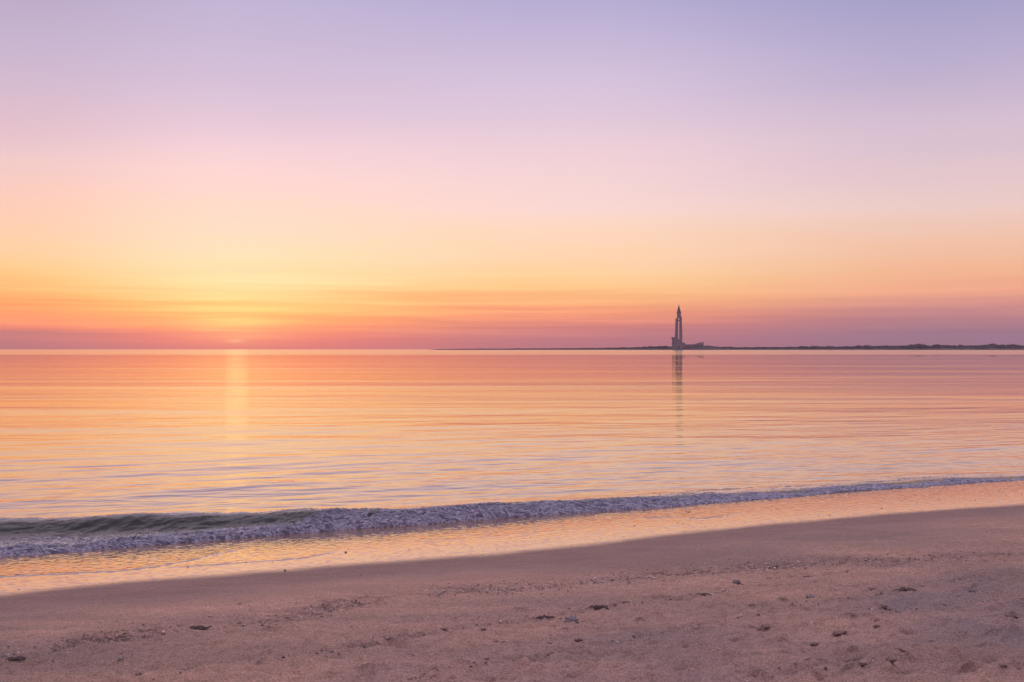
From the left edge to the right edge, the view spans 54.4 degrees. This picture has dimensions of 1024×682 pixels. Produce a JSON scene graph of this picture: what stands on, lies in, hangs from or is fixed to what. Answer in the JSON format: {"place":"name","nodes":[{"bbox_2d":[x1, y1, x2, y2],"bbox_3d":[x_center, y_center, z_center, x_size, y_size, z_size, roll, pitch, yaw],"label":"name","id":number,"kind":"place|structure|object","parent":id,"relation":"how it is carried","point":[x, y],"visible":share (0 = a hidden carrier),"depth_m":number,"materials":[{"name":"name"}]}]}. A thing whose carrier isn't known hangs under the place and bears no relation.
{"place":"outdoors","nodes":[
{"label":"outdoors","id":0,"kind":"place"},
{"bbox_2d":[0,349,1023,555],"bbox_3d":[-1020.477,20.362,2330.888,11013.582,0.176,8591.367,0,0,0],"label":"sea","id":1,"kind":"structure","parent":0,"point":[100,449],"depth_m":19.93,"materials":[{"name":"liquid"}]},
{"bbox_2d":[0,480,1023,681],"bbox_3d":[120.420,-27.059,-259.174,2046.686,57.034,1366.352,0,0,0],"label":"beach","id":2,"kind":"structure","parent":0,"point":[217,580],"depth_m":5.93,"materials":[{"name":"beige sand"}]},
{"bbox_2d":[6,656,25,661],"bbox_3d":[-2.363,1.514,4.739,0.097,0.013,0.068,0,0,1],"label":"seaweed clump","id":3,"kind":"object","parent":2,"relation":"on","point":[20,658],"visible":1,"depth_m":4.74,"materials":[{"name":"brown plant"}]},
{"bbox_2d":[189,625,211,629],"bbox_3d":[-1.660,1.524,5.295,0.114,0.014,0.067,0,0,6],"label":"seaweed clump","id":4,"kind":"object","parent":2,"relation":"on","point":[199,627],"visible":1,"depth_m":5.28,"materials":[{"name":"brown plant"}]},
{"bbox_2d":[0,494,1023,681],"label":"shell grit","id":5,"kind":"object","parent":2,"relation":"on","point":[444,591],"visible":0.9,"depth_m":5.84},
{"bbox_2d":[533,614,553,618],"bbox_3d":[0.172,1.519,5.476,0.112,0.015,0.065,0,-1,-36],"label":"seaweed clump","id":6,"kind":"object","parent":2,"relation":"on","point":[540,616],"visible":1,"depth_m":5.47,"materials":[{"name":"brown plant"}]},
{"bbox_2d":[589,604,608,609],"bbox_3d":[0.497,1.513,5.652,0.126,0.024,0.097,0,0,13],"label":"seaweed clump","id":7,"kind":"object","parent":2,"relation":"on","point":[596,607],"visible":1,"depth_m":5.64,"materials":[{"name":"brown plant"}]},
{"bbox_2d":[732,579,740,583],"bbox_3d":[1.413,1.519,6.266,0.052,0.038,0.042,0,0,3],"label":"beach stone","id":8,"kind":"object","parent":2,"relation":"on","point":[735,581],"visible":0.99,"depth_m":6.25,"materials":[{"name":"stone"}]},
{"bbox_2d":[760,623,770,628],"bbox_3d":[1.325,1.479,5.158,0.081,0.029,0.049,0,0,-2],"label":"sand crumb","id":9,"kind":"object","parent":2,"relation":"on","point":[766,625],"visible":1,"depth_m":5.15,"materials":[{"name":"beige sand"}]},
{"bbox_2d":[832,630,846,634],"bbox_3d":[1.669,1.484,5.061,0.090,0.030,0.043,0,0,-10],"label":"sand crumb","id":10,"kind":"object","parent":2,"relation":"on","point":[838,632],"visible":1,"depth_m":5.05,"materials":[{"name":"beige sand"}]},
{"bbox_2d":[856,662,866,666],"bbox_3d":[1.612,1.502,4.622,0.106,0.026,0.041,0,0,11],"label":"sand crumb","id":11,"kind":"object","parent":2,"relation":"on","point":[862,664],"visible":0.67,"depth_m":4.61,"materials":[{"name":"beige sand"}]},
{"bbox_2d":[886,657,897,662],"bbox_3d":[1.694,1.422,4.439,0.054,0.024,0.030,0,0,7],"label":"sand crumb","id":12,"kind":"object","parent":2,"relation":"on","point":[891,659],"visible":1,"depth_m":4.43,"materials":[{"name":"beige sand"}]},
{"bbox_2d":[895,587,916,590],"bbox_3d":[2.410,1.519,6.096,0.128,0.014,0.083,0,0,19],"label":"seaweed clump","id":13,"kind":"object","parent":2,"relation":"on","point":[906,589],"visible":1,"depth_m":6.08,"materials":[{"name":"brown plant"}]},
{"bbox_2d":[1004,614,1019,618],"bbox_3d":[2.667,1.473,5.321,0.086,0.028,0.047,0,0,16],"label":"sand crumb","id":14,"kind":"object","parent":2,"relation":"on","point":[1012,615],"visible":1,"depth_m":5.31,"materials":[{"name":"beige sand"}]},
{"bbox_2d":[0,0,1023,348],"label":"sky","id":15,"kind":"structure","parent":0,"point":[175,174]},
{"bbox_2d":[433,346,1023,349],"bbox_3d":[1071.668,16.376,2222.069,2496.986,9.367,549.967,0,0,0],"label":"land","id":16,"kind":"structure","parent":0,"point":[702,348],"depth_m":1980.36,"materials":[{"name":"grey"}]},
{"bbox_2d":[671,337,674,348],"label":"annex building","id":17,"kind":"structure","parent":16,"relation":"on","point":[673,342],"depth_m":1992.91,"materials":[{"name":"stone"}]},
{"bbox_2d":[675,306,682,348],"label":"stone tower","id":18,"kind":"structure","parent":16,"relation":"on","point":[678,344],"depth_m":1993.35,"materials":[{"name":"stone"}]},
{"bbox_2d":[683,343,693,347],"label":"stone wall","id":19,"kind":"structure","parent":16,"relation":"on","point":[687,345],"depth_m":1997.31,"materials":[{"name":"grey stone"}]},
{"bbox_2d":[694,342,703,346],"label":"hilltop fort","id":20,"kind":"structure","parent":16,"relation":"on","point":[700,344],"depth_m":1995.99,"materials":[{"name":"stone"}]},
{"bbox_2d":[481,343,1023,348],"bbox_3d":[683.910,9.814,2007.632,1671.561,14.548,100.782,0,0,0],"label":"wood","id":21,"kind":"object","parent":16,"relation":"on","point":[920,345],"visible":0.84,"depth_m":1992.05,"materials":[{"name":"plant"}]}
]}

